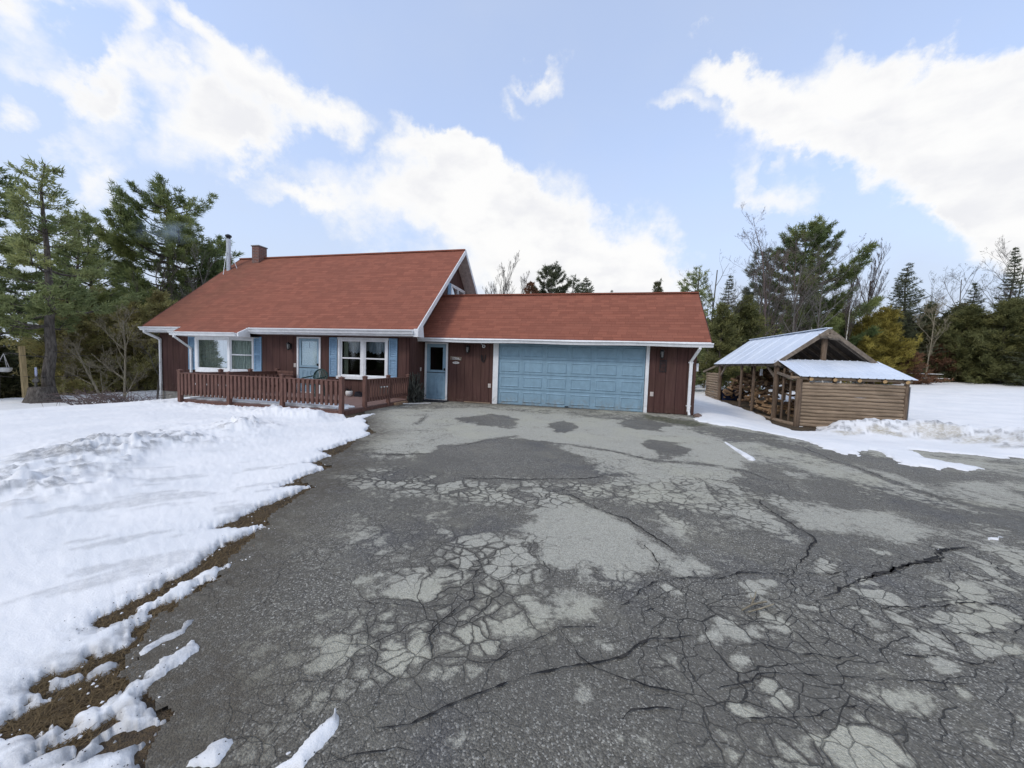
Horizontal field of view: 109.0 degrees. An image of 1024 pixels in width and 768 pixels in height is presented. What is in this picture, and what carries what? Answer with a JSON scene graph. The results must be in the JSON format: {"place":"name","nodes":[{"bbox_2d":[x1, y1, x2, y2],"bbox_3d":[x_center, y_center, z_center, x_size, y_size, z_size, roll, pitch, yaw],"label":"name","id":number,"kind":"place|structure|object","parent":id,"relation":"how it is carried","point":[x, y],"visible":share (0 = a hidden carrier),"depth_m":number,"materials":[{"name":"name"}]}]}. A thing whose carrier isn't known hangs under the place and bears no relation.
{"place":"outdoors","nodes":[
{"label":"outdoors","id":0,"kind":"place"},
{"bbox_2d":[32,367,39,386],"bbox_3d":[-17.260,-0.247,13.232,0.500,0.710,0.170,5,4,43],"label":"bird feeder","id":1,"kind":"object","parent":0,"point":[35,380],"visible":1,"depth_m":13.22,"materials":[{"name":"plastic"}]},
{"bbox_2d":[189,396,348,408],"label":"deck snow","id":2,"kind":"structure","parent":0,"point":[287,403],"depth_m":9.90,"materials":[{"name":"white snow"}]},
{"bbox_2d":[0,397,816,767],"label":"ground","id":3,"kind":"structure","parent":0,"point":[134,737],"depth_m":1.65,"materials":[{"name":"plant"}]},
{"bbox_2d":[0,166,72,382],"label":"white pine","id":4,"kind":"object","parent":3,"relation":"on","point":[23,287],"visible":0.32,"depth_m":14.06,"materials":[{"name":"green plant"}]},
{"bbox_2d":[0,299,122,394],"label":"cedar","id":5,"kind":"object","parent":3,"relation":"on","point":[40,350],"visible":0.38,"depth_m":16.60,"materials":[{"name":"green plant"}]},
{"bbox_2d":[0,210,134,385],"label":"white pine","id":6,"kind":"object","parent":3,"relation":"on","point":[107,254],"visible":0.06,"depth_m":21.53,"materials":[{"name":"green plant"}]},
{"bbox_2d":[0,155,145,386],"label":"white pine","id":7,"kind":"object","parent":3,"relation":"on","point":[49,309],"visible":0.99,"depth_m":13.10,"materials":[{"name":"green plant"}]},
{"bbox_2d":[0,328,153,398],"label":"forest","id":8,"kind":"object","parent":3,"relation":"on","point":[10,385],"visible":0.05,"depth_m":17.23,"materials":[{"name":"green plant"}]},
{"bbox_2d":[29,207,126,394],"bbox_3d":[-20.969,-3.570,17.503,3.299,9.752,3.155,3,3,13],"label":"white pine","id":9,"kind":"object","parent":3,"relation":"on","point":[91,252],"visible":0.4,"depth_m":17.45,"materials":[{"name":"green plant"}]},
{"bbox_2d":[30,285,158,394],"bbox_3d":[-20.662,-1.855,18.698,4.703,6.348,3.365,1,4,-21],"label":"cedar","id":10,"kind":"object","parent":3,"relation":"on","point":[104,334],"visible":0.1,"depth_m":18.14,"materials":[{"name":"green plant"}]},
{"bbox_2d":[57,295,159,392],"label":"cedar","id":11,"kind":"object","parent":3,"relation":"on","point":[141,318],"visible":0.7,"depth_m":17.91,"materials":[{"name":"green plant"}]},
{"bbox_2d":[118,288,175,389],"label":"cedar","id":12,"kind":"object","parent":3,"relation":"on","point":[162,303],"visible":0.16,"depth_m":19.22,"materials":[{"name":"green plant"}]},
{"bbox_2d":[77,171,244,319],"bbox_3d":[-22.508,-5.913,23.387,9.060,15.236,9.242,3,3,13],"label":"white pine","id":13,"kind":"object","parent":3,"relation":"on","point":[130,226],"visible":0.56,"depth_m":22.29,"materials":[{"name":"green plant"}]},
{"bbox_2d":[164,233,223,301],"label":"white pine","id":14,"kind":"object","parent":3,"relation":"on","point":[176,289],"visible":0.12,"depth_m":23.72,"materials":[{"name":"green plant"}]},
{"bbox_2d":[174,243,215,299],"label":"bare tree","id":15,"kind":"object","parent":3,"relation":"on","point":[190,284],"visible":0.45,"depth_m":19.47,"materials":[{"name":"grey plant"}]},
{"bbox_2d":[176,368,409,414],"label":"deck","id":16,"kind":"structure","parent":3,"relation":"on","point":[220,383],"depth_m":9.98,"materials":[{"name":"brown wood"}]},
{"bbox_2d":[268,370,293,392],"bbox_3d":[-8.344,-0.084,13.152,0.700,0.785,0.450,3,3,13],"label":"deck bench","id":17,"kind":"object","parent":16,"relation":"on","point":[279,372],"visible":0.33,"depth_m":13.29,"materials":[{"name":"brown wood"}]},
{"bbox_2d":[302,369,327,396],"bbox_3d":[-6.710,-0.059,12.449,0.623,0.927,0.613,3,3,13],"label":"plastic chair","id":18,"kind":"object","parent":16,"relation":"on","point":[320,374],"visible":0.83,"depth_m":12.62,"materials":[{"name":"green plastic"}]},
{"bbox_2d":[337,405,354,408],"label":"deck snow","id":19,"kind":"structure","parent":16,"relation":"on","point":[347,406],"depth_m":9.67,"materials":[{"name":"white snow"}]},
{"bbox_2d":[345,386,352,395],"bbox_3d":[-5.635,0.246,12.631,0.261,0.362,0.263,3,3,13],"label":"flower pot","id":20,"kind":"object","parent":16,"relation":"on","point":[349,392],"visible":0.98,"depth_m":12.56,"materials":[{"name":"white ceramic"}]},
{"bbox_2d":[354,391,361,396],"bbox_3d":[-5.263,0.350,12.678,0.350,0.167,0.250,3,3,13],"label":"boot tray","id":21,"kind":"object","parent":16,"relation":"on","point":[358,394],"visible":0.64,"depth_m":12.57,"materials":[{"name":"black plastic"}]},
{"bbox_2d":[138,234,713,415],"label":"house","id":22,"kind":"structure","parent":3,"relation":"on","point":[353,318],"depth_m":13.04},
{"bbox_2d":[194,336,253,371],"bbox_3d":[-11.183,-1.122,13.955,2.855,1.350,0.533,3,3,13],"label":"bay window","id":23,"kind":"structure","parent":22,"relation":"in","point":[232,354],"depth_m":13.76,"materials":[{"name":"glass"}]},
{"bbox_2d":[286,342,291,349],"bbox_3d":[-8.159,-1.384,13.337,0.150,0.300,0.185,3,3,13],"label":"wall lantern","id":24,"kind":"object","parent":22,"relation":"attached to","point":[288,346],"depth_m":13.29,"materials":[{"name":"black metal"}]},
{"bbox_2d":[299,338,318,391],"bbox_3d":[-7.382,-0.667,13.327,0.880,1.980,0.180,3,3,13],"label":"door","id":25,"kind":"structure","parent":22,"relation":"in","point":[308,348],"depth_m":13.29,"materials":[{"name":"blue paint"}]},
{"bbox_2d":[336,337,388,379],"bbox_3d":[-5.206,-0.888,12.832,2.060,1.460,0.269,3,3,13],"label":"window","id":26,"kind":"structure","parent":22,"relation":"in","point":[361,345],"depth_m":12.82,"materials":[{"name":"white paint"}]},
{"bbox_2d":[426,344,445,398],"bbox_3d":[-2.755,-0.449,13.251,0.752,1.996,0.085,3,3,13],"label":"door","id":27,"kind":"structure","parent":22,"relation":"in","point":[435,383],"depth_m":13.28,"materials":[{"name":"blue paint"}]},
{"bbox_2d":[450,356,461,359],"bbox_3d":[-2.005,-0.921,13.045,0.430,0.150,0.026,3,3,13],"label":"name sign","id":28,"kind":"object","parent":22,"relation":"attached to","point":[455,358],"visible":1,"depth_m":13.04,"materials":[{"name":"grey wood"}]},
{"bbox_2d":[451,284,464,293],"bbox_3d":[-2.425,-3.806,16.290,0.075,0.970,1.650,3,3,13],"label":"window","id":29,"kind":"structure","parent":22,"relation":"in","point":[454,289],"depth_m":16.05,"materials":[{"name":"white paint"}]},
{"bbox_2d":[497,343,645,411],"bbox_3d":[1.874,-0.255,12.235,4.865,2.125,0.100,3,3,13],"label":"garage door","id":30,"kind":"structure","parent":22,"relation":"in","point":[598,377],"depth_m":12.17,"materials":[{"name":"blue paint"}]},
{"bbox_2d":[660,349,664,358],"bbox_3d":[4.688,-0.934,11.396,0.150,0.300,0.185,3,3,13],"label":"wall lantern","id":31,"kind":"object","parent":22,"relation":"attached to","point":[662,351],"depth_m":11.34,"materials":[{"name":"black metal"}]},
{"bbox_2d":[659,360,666,371],"bbox_3d":[4.753,-0.566,11.483,0.200,0.380,0.019,3,3,13],"label":"wall plaque","id":32,"kind":"object","parent":22,"relation":"attached to","point":[665,361],"depth_m":11.48,"materials":[{"name":"metal"}]},
{"bbox_2d":[482,251,519,293],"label":"bare tree","id":33,"kind":"object","parent":3,"relation":"on","point":[505,288],"visible":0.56,"depth_m":31.65,"materials":[{"name":"grey plant"}]},
{"bbox_2d":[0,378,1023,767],"bbox_3d":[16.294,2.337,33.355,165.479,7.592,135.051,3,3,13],"label":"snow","id":34,"kind":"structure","parent":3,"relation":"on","point":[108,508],"depth_m":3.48,"materials":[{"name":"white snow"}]},
{"bbox_2d":[8,346,27,397],"bbox_3d":[-19.213,-0.271,14.203,0.599,2.408,0.264,0,4,-23],"label":"feeder post","id":35,"kind":"object","parent":34,"relation":"on","point":[23,367],"visible":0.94,"depth_m":14.21,"materials":[{"name":"brown wood"}]},
{"bbox_2d":[0,353,12,371],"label":"hanging basket","id":36,"kind":"object","parent":35,"relation":"hanging from","point":[6,369],"visible":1,"depth_m":13.93,"materials":[{"name":"white paint"}]},
{"bbox_2d":[22,386,61,402],"bbox_3d":[-17.151,0.478,13.335,1.215,0.740,1.227,3,3,13],"label":"rock","id":37,"kind":"object","parent":34,"relation":"on","point":[32,393],"visible":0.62,"depth_m":13.07,"materials":[{"name":"grey stone"}]},
{"bbox_2d":[57,331,127,397],"bbox_3d":[-17.389,-0.593,14.983,2.336,3.114,1.971,3,3,13],"label":"bare shrub","id":38,"kind":"object","parent":34,"relation":"on","point":[77,347],"visible":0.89,"depth_m":14.72,"materials":[{"name":"plant"}]},
{"bbox_2d":[30,387,176,405],"bbox_3d":[-11.652,0.367,10.518,2.496,0.536,2.566,3,3,13],"label":"shrub","id":39,"kind":"object","parent":34,"relation":"on","point":[104,397],"visible":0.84,"depth_m":10.31,"materials":[{"name":"brown plant"}]},
{"bbox_2d":[70,304,152,397],"bbox_3d":[-16.070,-1.138,14.925,2.209,4.261,2.002,3,3,13],"label":"bare shrub","id":40,"kind":"object","parent":34,"relation":"on","point":[125,381],"visible":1,"depth_m":14.90,"materials":[{"name":"plant"}]},
{"bbox_2d":[133,333,159,398],"bbox_3d":[-14.682,-0.991,15.539,2.092,3.994,1.808,3,3,13],"label":"bare shrub","id":41,"kind":"object","parent":34,"relation":"on","point":[158,387],"visible":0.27,"depth_m":15.37,"materials":[{"name":"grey plant"}]},
{"bbox_2d":[130,247,187,389],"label":"bare tree","id":42,"kind":"object","parent":34,"relation":"on","point":[162,281],"visible":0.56,"depth_m":21.36,"materials":[{"name":"plant"}]},
{"bbox_2d":[700,275,742,369],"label":"spruce","id":43,"kind":"object","parent":34,"relation":"on","point":[729,286],"visible":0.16,"depth_m":30.63,"materials":[{"name":"green plant"}]},
{"bbox_2d":[728,249,813,334],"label":"bare tree","id":44,"kind":"object","parent":34,"relation":"on","point":[774,306],"visible":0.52,"depth_m":25.19,"materials":[{"name":"grey plant"}]},
{"bbox_2d":[766,237,858,371],"bbox_3d":[19.185,-4.348,23.815,4.468,9.972,4.900,1,3,-9],"label":"bare tree","id":45,"kind":"object","parent":34,"relation":"on","point":[794,313],"visible":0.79,"depth_m":23.30,"materials":[{"name":"grey plant"}]},
{"bbox_2d":[802,312,823,382],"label":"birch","id":46,"kind":"object","parent":34,"relation":"on","point":[811,328],"visible":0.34,"depth_m":25.18,"materials":[{"name":"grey plant"}]},
{"bbox_2d":[790,230,875,381],"bbox_3d":[20.597,-4.625,24.324,4.161,10.362,3.862,3,4,21],"label":"bare tree","id":47,"kind":"object","parent":34,"relation":"on","point":[821,297],"visible":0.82,"depth_m":23.62,"materials":[{"name":"grey plant"}]},
{"bbox_2d":[841,299,860,382],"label":"birch","id":48,"kind":"object","parent":34,"relation":"on","point":[852,324],"visible":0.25,"depth_m":26.51,"materials":[{"name":"grey plant"}]},
{"bbox_2d":[839,292,874,382],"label":"birch","id":49,"kind":"object","parent":34,"relation":"on","point":[848,319],"visible":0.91,"depth_m":24.96,"materials":[{"name":"grey plant"}]},
{"bbox_2d":[854,238,889,318],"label":"bare tree","id":50,"kind":"object","parent":34,"relation":"on","point":[871,291],"visible":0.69,"depth_m":29.19,"materials":[{"name":"plant"}]},
{"bbox_2d":[882,262,949,377],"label":"spruce","id":51,"kind":"object","parent":34,"relation":"on","point":[906,282],"visible":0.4,"depth_m":28.10,"materials":[{"name":"green plant"}]},
{"bbox_2d":[886,347,952,384],"bbox_3d":[28.142,-1.169,25.742,4.547,3.184,2.724,4,4,36],"label":"rusty shrub","id":52,"kind":"object","parent":34,"relation":"on","point":[928,380],"visible":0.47,"depth_m":25.25,"materials":[{"name":"brown plant"}]},
{"bbox_2d":[914,296,951,378],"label":"bare tree","id":53,"kind":"object","parent":34,"relation":"on","point":[933,324],"visible":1,"depth_m":25.82,"materials":[{"name":"plant"}]},
{"bbox_2d":[920,343,961,381],"bbox_3d":[31.726,-1.443,27.029,2.527,3.418,2.180,0,4,-27],"label":"rusty shrub","id":54,"kind":"object","parent":34,"relation":"on","point":[942,363],"visible":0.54,"depth_m":26.79,"materials":[{"name":"brown plant"}]},
{"bbox_2d":[907,263,1002,317],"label":"bare tree","id":55,"kind":"object","parent":34,"relation":"on","point":[952,298],"visible":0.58,"depth_m":30.04,"materials":[{"name":"grey plant"}]},
{"bbox_2d":[963,282,989,326],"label":"spruce","id":56,"kind":"object","parent":34,"relation":"on","point":[975,293],"visible":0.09,"depth_m":28.40,"materials":[{"name":"green plant"}]},
{"bbox_2d":[991,334,1023,385],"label":"spruce","id":57,"kind":"object","parent":34,"relation":"on","point":[1018,376],"visible":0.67,"depth_m":23.99,"materials":[{"name":"green plant"}]},
{"bbox_2d":[993,247,1023,347],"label":"spruce","id":58,"kind":"object","parent":34,"relation":"on","point":[1016,274],"visible":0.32,"depth_m":26.36,"materials":[{"name":"green plant"}]},
{"bbox_2d":[1002,283,1022,383],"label":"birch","id":59,"kind":"object","parent":34,"relation":"on","point":[1008,298],"visible":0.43,"depth_m":25.08,"materials":[{"name":"grey plant"}]},
{"bbox_2d":[520,270,529,293],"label":"bare tree","id":60,"kind":"object","parent":3,"relation":"on","point":[524,279],"visible":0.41,"depth_m":32.41,"materials":[{"name":"grey plant"}]},
{"bbox_2d":[523,280,538,293],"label":"rusty oak","id":61,"kind":"object","parent":3,"relation":"on","point":[531,285],"visible":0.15,"depth_m":32.15,"materials":[{"name":"plant"}]},
{"bbox_2d":[532,261,571,292],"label":"white pine","id":62,"kind":"object","parent":3,"relation":"on","point":[553,276],"visible":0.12,"depth_m":32.80,"materials":[{"name":"green plant"}]},
{"bbox_2d":[559,275,583,292],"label":"white pine","id":63,"kind":"object","parent":3,"relation":"on","point":[577,290],"visible":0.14,"depth_m":33.55,"materials":[{"name":"green plant"}]},
{"bbox_2d":[579,276,594,292],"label":"fir","id":64,"kind":"object","parent":3,"relation":"on","point":[586,286],"visible":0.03,"depth_m":31.86,"materials":[{"name":"green plant"}]},
{"bbox_2d":[652,279,663,291],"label":"cedar","id":65,"kind":"object","parent":3,"relation":"on","point":[656,288],"visible":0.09,"depth_m":27.45,"materials":[{"name":"green plant"}]},
{"bbox_2d":[677,264,720,385],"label":"white pine","id":66,"kind":"object","parent":3,"relation":"on","point":[699,275],"visible":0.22,"depth_m":23.50,"materials":[{"name":"green plant"}]},
{"bbox_2d":[679,249,753,387],"bbox_3d":[13.008,-4.215,24.145,4.646,9.771,5.089,3,3,13],"label":"bare tree","id":67,"kind":"object","parent":3,"relation":"on","point":[712,305],"visible":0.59,"depth_m":23.96,"materials":[{"name":"grey plant"}]},
{"bbox_2d":[695,302,750,389],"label":"cedar","id":68,"kind":"object","parent":3,"relation":"on","point":[719,327],"visible":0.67,"depth_m":21.23,"materials":[{"name":"green plant"}]},
{"bbox_2d":[721,389,744,400],"bbox_3d":[11.457,0.600,18.991,1.200,0.700,0.600,3,3,13],"label":"tarp bundle","id":69,"kind":"object","parent":3,"relation":"on","point":[727,397],"visible":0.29,"depth_m":18.75,"materials":[{"name":"plastic"}]},
{"bbox_2d":[722,293,793,390],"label":"cedar","id":70,"kind":"object","parent":3,"relation":"on","point":[750,321],"visible":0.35,"depth_m":22.50,"materials":[{"name":"green plant"}]},
{"bbox_2d":[740,246,786,367],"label":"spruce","id":71,"kind":"object","parent":3,"relation":"on","point":[748,289],"visible":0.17,"depth_m":30.16,"materials":[{"name":"green plant"}]},
{"bbox_2d":[728,203,804,384],"bbox_3d":[17.034,-5.860,24.879,6.497,12.804,3.775,-1,5,-44],"label":"bare tree","id":72,"kind":"object","parent":3,"relation":"on","point":[765,305],"visible":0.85,"depth_m":24.61,"materials":[{"name":"plant"}]},
{"bbox_2d":[734,227,816,332],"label":"bare tree","id":73,"kind":"object","parent":3,"relation":"on","point":[755,285],"visible":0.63,"depth_m":25.97,"materials":[{"name":"grey plant"}]},
{"bbox_2d":[761,223,836,334],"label":"bare tree","id":74,"kind":"object","parent":3,"relation":"on","point":[794,285],"visible":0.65,"depth_m":24.87,"materials":[{"name":"plant"}]},
{"bbox_2d":[703,327,916,426],"bbox_3d":[11.637,-0.328,15.917,3.431,3.625,9.092,2,3,11],"label":"woodshed","id":75,"kind":"object","parent":3,"relation":"on","point":[826,354],"visible":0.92,"depth_m":12.21,"materials":[{"name":"brown wood"}]},
{"bbox_2d":[748,214,885,380],"bbox_3d":[22.807,-6.249,27.813,7.866,13.062,8.524,3,3,13],"label":"white pine","id":76,"kind":"object","parent":3,"relation":"on","point":[836,322],"visible":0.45,"depth_m":26.50,"materials":[{"name":"green plant"}]},
{"bbox_2d":[832,255,865,311],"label":"bare tree","id":77,"kind":"object","parent":3,"relation":"on","point":[852,283],"visible":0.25,"depth_m":29.24,"materials":[{"name":"plant"}]},
{"bbox_2d":[696,295,1022,383],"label":"forest","id":78,"kind":"object","parent":3,"relation":"on","point":[946,315],"visible":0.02,"depth_m":27.75,"materials":[{"name":"green plant"}]},
{"bbox_2d":[842,315,906,383],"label":"golden cedar","id":79,"kind":"object","parent":3,"relation":"on","point":[871,347],"visible":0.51,"depth_m":25.33,"materials":[{"name":"green plant"}]},
{"bbox_2d":[861,304,924,384],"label":"golden cedar","id":80,"kind":"object","parent":3,"relation":"on","point":[894,325],"visible":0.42,"depth_m":25.61,"materials":[{"name":"green plant"}]},
{"bbox_2d":[910,272,964,317],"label":"bare tree","id":81,"kind":"object","parent":3,"relation":"on","point":[939,297],"visible":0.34,"depth_m":30.44,"materials":[{"name":"grey plant"}]},
{"bbox_2d":[923,318,967,379],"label":"cedar","id":82,"kind":"object","parent":3,"relation":"on","point":[957,374],"visible":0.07,"depth_m":26.71,"materials":[{"name":"green plant"}]},
{"bbox_2d":[921,303,1017,383],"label":"cedar","id":83,"kind":"object","parent":3,"relation":"on","point":[953,331],"visible":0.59,"depth_m":26.10,"materials":[{"name":"green plant"}]},
{"bbox_2d":[949,297,1023,385],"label":"cedar","id":84,"kind":"object","parent":3,"relation":"on","point":[1010,315],"visible":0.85,"depth_m":24.63,"materials":[{"name":"green plant"}]},
{"bbox_2d":[970,236,1023,309],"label":"bare tree","id":85,"kind":"object","parent":3,"relation":"on","point":[1004,291],"visible":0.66,"depth_m":27.55,"materials":[{"name":"grey plant"}]},
{"label":"firewood","id":86,"kind":"object","parent":3,"relation":"on","visible":0},
{"bbox_2d":[777,405,787,409],"bbox_3d":[10.415,0.912,14.044,0.422,0.146,0.129,9,-15,3],"label":"firewood","id":87,"kind":"object","parent":86,"relation":"on","point":[779,407],"visible":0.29,"depth_m":14.01,"materials":[{"name":"brown wood"}]},
{"bbox_2d":[0,0,1023,345],"label":"sky","id":88,"kind":"structure","parent":0,"point":[622,144],"materials":[{"name":"blue"}]},
{"bbox_2d":[120,401,1023,767],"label":"driveway","id":89,"kind":"structure","parent":0,"point":[458,585],"depth_m":2.17,"materials":[{"name":"grey asphalt"}]},
{"bbox_2d":[0,464,324,738],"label":"snow crumbs","id":90,"kind":"object","parent":89,"relation":"on","point":[80,736],"visible":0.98,"depth_m":1.66,"materials":[{"name":"white snow"}]},
{"bbox_2d":[5,527,336,766],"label":"grit","id":91,"kind":"object","parent":89,"relation":"on","point":[135,698],"visible":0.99,"depth_m":1.38,"materials":[{"name":"gravel"}]},
{"bbox_2d":[407,372,425,402],"bbox_3d":[-3.248,0.113,12.448,0.471,1.054,0.617,3,3,13],"label":"withered vine","id":92,"kind":"object","parent":89,"relation":"on","point":[415,391],"visible":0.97,"depth_m":12.30,"materials":[{"name":"plant"}]},
{"bbox_2d":[423,399,448,402],"bbox_3d":[-2.767,0.598,12.964,0.900,0.022,0.560,3,3,13],"label":"doormat","id":93,"kind":"object","parent":89,"relation":"on","point":[431,400],"visible":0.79,"depth_m":12.91,"materials":[{"name":"black rubber"}]},
{"bbox_2d":[742,591,773,612],"bbox_3d":[1.477,1.334,2.212,0.209,0.043,0.106,0,4,-30],"label":"twig","id":94,"kind":"object","parent":89,"relation":"on","point":[750,605],"visible":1,"depth_m":2.21,"materials":[{"name":"wood"}]}
]}

